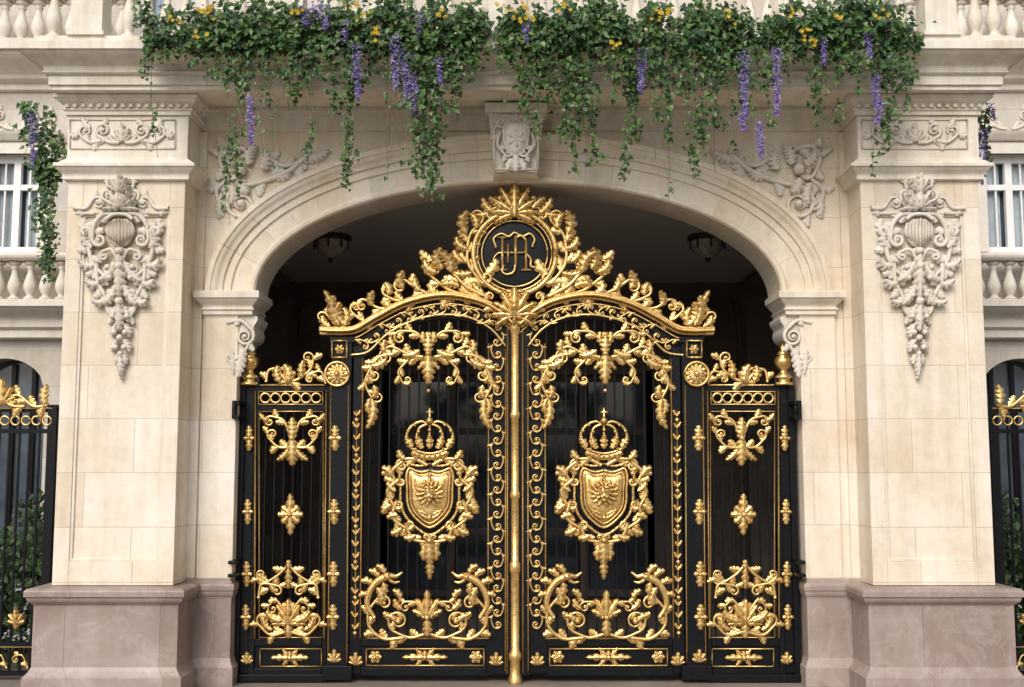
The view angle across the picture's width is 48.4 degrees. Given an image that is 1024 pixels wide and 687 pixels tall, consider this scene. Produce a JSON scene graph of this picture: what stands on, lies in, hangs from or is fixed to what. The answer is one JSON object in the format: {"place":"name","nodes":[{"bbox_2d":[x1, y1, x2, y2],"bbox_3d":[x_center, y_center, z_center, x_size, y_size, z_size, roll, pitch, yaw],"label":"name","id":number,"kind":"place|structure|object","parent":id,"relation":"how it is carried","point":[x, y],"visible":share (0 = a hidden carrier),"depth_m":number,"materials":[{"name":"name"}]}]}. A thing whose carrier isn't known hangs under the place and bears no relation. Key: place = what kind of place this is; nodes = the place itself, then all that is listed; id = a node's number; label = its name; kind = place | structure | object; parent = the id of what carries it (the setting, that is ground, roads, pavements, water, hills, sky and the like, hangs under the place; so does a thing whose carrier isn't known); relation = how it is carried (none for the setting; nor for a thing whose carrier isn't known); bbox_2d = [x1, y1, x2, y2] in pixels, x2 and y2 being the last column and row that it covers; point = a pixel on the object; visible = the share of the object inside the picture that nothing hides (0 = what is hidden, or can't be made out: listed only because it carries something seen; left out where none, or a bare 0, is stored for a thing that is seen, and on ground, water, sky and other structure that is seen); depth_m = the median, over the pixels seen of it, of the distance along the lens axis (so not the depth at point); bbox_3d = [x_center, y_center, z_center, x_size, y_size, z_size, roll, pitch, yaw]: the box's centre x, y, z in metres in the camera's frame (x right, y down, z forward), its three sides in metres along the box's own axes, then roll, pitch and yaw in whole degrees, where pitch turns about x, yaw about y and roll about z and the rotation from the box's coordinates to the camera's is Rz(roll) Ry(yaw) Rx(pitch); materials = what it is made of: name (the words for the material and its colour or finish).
{"place":"outdoors","nodes":[
{"label":"outdoors","id":0,"kind":"place"},
{"bbox_2d":[0,0,155,636],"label":"stone building","id":1,"kind":"structure","parent":0,"point":[31,316],"depth_m":16.25,"materials":[{"name":"stone"}]},
{"bbox_2d":[0,156,43,636],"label":"windows","id":2,"kind":"structure","parent":1,"relation":"in","point":[16,223],"depth_m":16.38,"materials":[{"name":"white paint"}]},
{"bbox_2d":[0,598,1023,686],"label":"pavement","id":3,"kind":"structure","parent":0,"point":[531,680],"depth_m":13.01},
{"bbox_2d":[0,489,43,669],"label":"garden shrub","id":4,"kind":"object","parent":3,"relation":"on","point":[18,568],"visible":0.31,"depth_m":13.67,"materials":[{"name":"green plant"}]},
{"bbox_2d":[0,378,58,675],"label":"iron fence","id":5,"kind":"object","parent":3,"relation":"on","point":[8,397],"visible":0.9,"depth_m":12.96,"materials":[{"name":"black metal"}]},
{"bbox_2d":[15,0,1023,686],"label":"stone archway","id":6,"kind":"object","parent":3,"relation":"on","point":[845,276],"visible":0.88,"depth_m":12.61,"materials":[{"name":"stone"}]},
{"bbox_2d":[313,232,351,262],"bbox_3d":[-2.641,-1.373,16.635,0.600,0.400,0.600,0,-6,0],"label":"ceiling lamp","id":7,"kind":"object","parent":6,"relation":"attached to","point":[330,246],"visible":0.9,"depth_m":16.46,"materials":[{"name":"white metal"}]},
{"bbox_2d":[12,100,993,284],"bbox_3d":[-0.095,-1.759,13.140,11.373,2.196,0.310,0,-6,0],"label":"climbing ivy","id":8,"kind":"object","parent":6,"relation":"attached to","point":[48,169],"visible":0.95,"depth_m":13.13,"materials":[{"name":"green plant"}]},
{"bbox_2d":[24,0,987,279],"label":"trailing ivy","id":9,"kind":"object","parent":6,"relation":"attached to","point":[704,32],"visible":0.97,"depth_m":12.00,"materials":[{"name":"green plant"}]},
{"bbox_2d":[167,0,889,49],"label":"yellow flowers","id":10,"kind":"object","parent":9,"relation":"attached to","point":[661,13],"visible":1,"depth_m":11.93,"materials":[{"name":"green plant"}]},
{"bbox_2d":[27,0,995,184],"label":"wisteria flowers","id":11,"kind":"object","parent":6,"relation":"attached to","point":[876,106],"visible":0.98,"depth_m":11.92,"materials":[{"name":"purple plant"}]},
{"bbox_2d":[228,183,805,684],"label":"ornate double gate","id":12,"kind":"structure","parent":6,"relation":"attached to","point":[514,247],"depth_m":12.85,"materials":[{"name":"metal"}]},
{"bbox_2d":[687,232,725,262],"bbox_3d":[2.859,-1.373,16.635,0.600,0.400,0.600,0,-6,0],"label":"ceiling lamp","id":13,"kind":"object","parent":6,"relation":"attached to","point":[707,246],"visible":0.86,"depth_m":16.46,"materials":[{"name":"white metal"}]},
{"bbox_2d":[987,384,1023,675],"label":"iron fence","id":14,"kind":"object","parent":3,"relation":"on","point":[996,490],"visible":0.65,"depth_m":12.97,"materials":[{"name":"black metal"}]},
{"bbox_2d":[1002,490,1023,662],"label":"garden shrub","id":15,"kind":"object","parent":3,"relation":"on","point":[1008,553],"visible":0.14,"depth_m":13.71,"materials":[{"name":"green plant"}]},
{"bbox_2d":[156,0,885,26],"label":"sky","id":16,"kind":"structure","parent":0,"point":[158,2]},
{"bbox_2d":[886,0,1023,628],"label":"stone building","id":17,"kind":"structure","parent":0,"point":[1001,203],"depth_m":16.30,"materials":[{"name":"stone"}]},
{"bbox_2d":[985,156,1023,628],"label":"windows","id":18,"kind":"structure","parent":17,"relation":"in","point":[1004,180],"depth_m":16.41,"materials":[{"name":"white paint"}]}
]}

